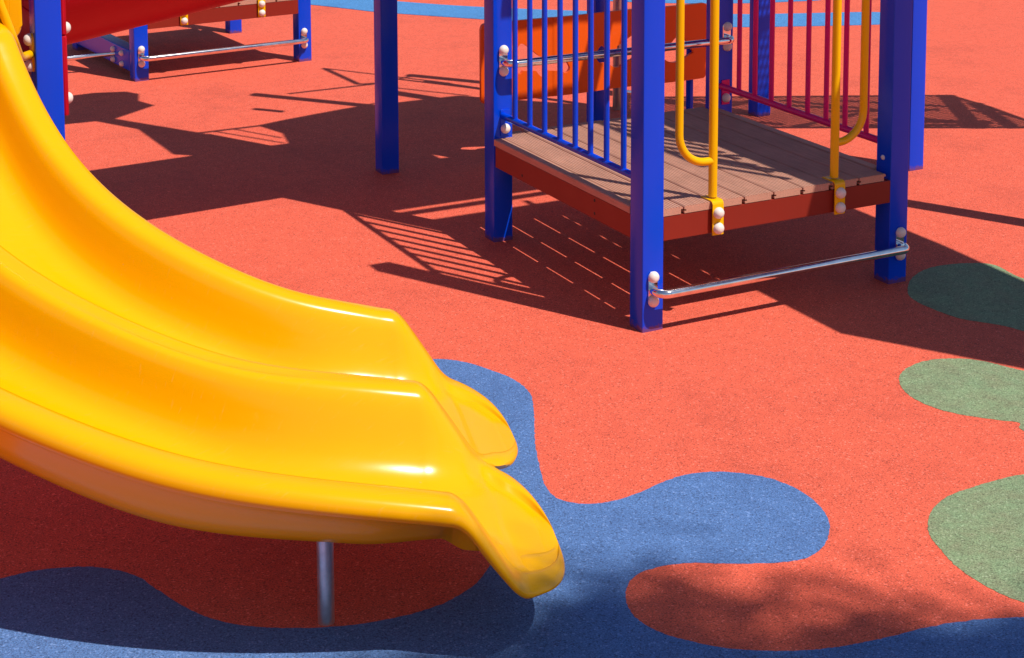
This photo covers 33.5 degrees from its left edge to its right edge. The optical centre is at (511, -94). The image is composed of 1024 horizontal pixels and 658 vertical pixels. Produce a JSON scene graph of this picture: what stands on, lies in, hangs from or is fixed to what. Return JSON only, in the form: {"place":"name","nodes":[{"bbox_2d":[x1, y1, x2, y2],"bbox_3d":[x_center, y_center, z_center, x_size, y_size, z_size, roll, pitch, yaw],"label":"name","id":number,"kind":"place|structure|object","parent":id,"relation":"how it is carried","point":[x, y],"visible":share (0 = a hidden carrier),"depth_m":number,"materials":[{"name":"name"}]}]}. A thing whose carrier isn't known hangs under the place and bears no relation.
{"place":"outdoors","nodes":[
{"label":"outdoors","id":0,"kind":"place"},
{"bbox_2d":[0,0,72,139],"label":"slide tower","id":1,"kind":"structure","parent":0,"point":[41,39],"depth_m":6.43,"materials":[{"name":"blue metal"}]},
{"bbox_2d":[0,0,21,35],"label":"slide hood","id":2,"kind":"object","parent":1,"relation":"attached to","point":[14,8],"visible":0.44,"depth_m":6.25,"materials":[{"name":"yellow plastic"}]},
{"bbox_2d":[65,0,243,44],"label":"crawl tube","id":3,"kind":"object","parent":1,"relation":"attached to","point":[87,19],"visible":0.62,"depth_m":7.67,"materials":[{"name":"red plastic"}]},
{"bbox_2d":[0,0,1023,650],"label":"ground","id":4,"kind":"structure","parent":0,"point":[260,164],"depth_m":7.33,"materials":[{"name":"red rubber"}]},
{"bbox_2d":[72,0,311,81],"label":"play platform","id":5,"kind":"structure","parent":4,"relation":"on","point":[132,57],"depth_m":12.01,"materials":[{"name":"blue paint"}]},
{"bbox_2d":[67,52,114,60],"bbox_3d":[-3.311,1.119,11.764,1.168,0.141,0.118,-4,8,-29],"label":"ground rail","id":6,"kind":"object","parent":5,"relation":"attached to","point":[89,56],"visible":0.36,"depth_m":11.93,"materials":[{"name":"silver metal"}]},
{"bbox_2d":[0,20,564,625],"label":"double slide","id":7,"kind":"object","parent":4,"relation":"on","point":[148,370],"visible":1,"depth_m":5.01,"materials":[{"name":"yellow plastic"}]},
{"bbox_2d":[374,0,398,174],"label":"square post","id":8,"kind":"object","parent":4,"relation":"on","point":[386,87],"visible":1,"depth_m":9.28,"materials":[{"name":"blue metal"}]},
{"bbox_2d":[0,359,1023,657],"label":"ground marking","id":9,"kind":"object","parent":4,"relation":"on","point":[610,549],"visible":0.76,"depth_m":4.82,"materials":[{"name":"blue rubber"}]},
{"bbox_2d":[479,2,705,108],"bbox_3d":[0.479,1.001,9.870,1.500,0.790,0.091,-4,7,-27],"label":"climbing panel","id":10,"kind":"object","parent":4,"relation":"on","point":[695,29],"visible":0.41,"depth_m":9.81,"materials":[{"name":"orange plastic"}]},
{"bbox_2d":[311,0,879,26],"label":"ground marking","id":11,"kind":"object","parent":4,"relation":"on","point":[470,12],"visible":0.36,"depth_m":14.23,"materials":[{"name":"blue rubber"}]},
{"bbox_2d":[587,0,603,121],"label":"square post","id":12,"kind":"object","parent":4,"relation":"on","point":[599,94],"depth_m":10.36,"materials":[{"name":"metal"}]},
{"bbox_2d":[612,0,630,109],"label":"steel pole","id":13,"kind":"object","parent":4,"relation":"on","point":[616,104],"visible":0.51,"depth_m":10.78,"materials":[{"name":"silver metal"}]},
{"bbox_2d":[484,0,912,332],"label":"play platform","id":14,"kind":"structure","parent":4,"relation":"on","point":[648,176],"depth_m":7.43,"materials":[{"name":"blue paint"}]},
{"bbox_2d":[610,0,817,3],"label":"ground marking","id":15,"kind":"object","parent":4,"relation":"on","point":[699,1],"visible":0.33,"depth_m":14.79,"materials":[{"name":"blue rubber"}]},
{"bbox_2d":[748,0,769,116],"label":"square post","id":16,"kind":"object","parent":4,"relation":"on","point":[756,109],"visible":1,"depth_m":10.60,"materials":[{"name":"metal"}]},
{"bbox_2d":[908,0,926,170],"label":"square post","id":17,"kind":"object","parent":4,"relation":"on","point":[918,72],"visible":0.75,"depth_m":9.32,"materials":[{"name":"blue metal"}]},
{"bbox_2d":[899,358,1023,430],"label":"ground marking","id":18,"kind":"object","parent":4,"relation":"on","point":[975,388],"visible":1,"depth_m":6.37,"materials":[{"name":"green rubber"}]},
{"bbox_2d":[907,263,1023,330],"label":"ground marking","id":19,"kind":"object","parent":4,"relation":"on","point":[986,293],"visible":1,"depth_m":7.41,"materials":[{"name":"green rubber"}]},
{"bbox_2d":[928,474,1023,602],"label":"ground marking","id":20,"kind":"object","parent":4,"relation":"on","point":[976,533],"visible":1,"depth_m":5.25,"materials":[{"name":"green rubber"}]}
]}

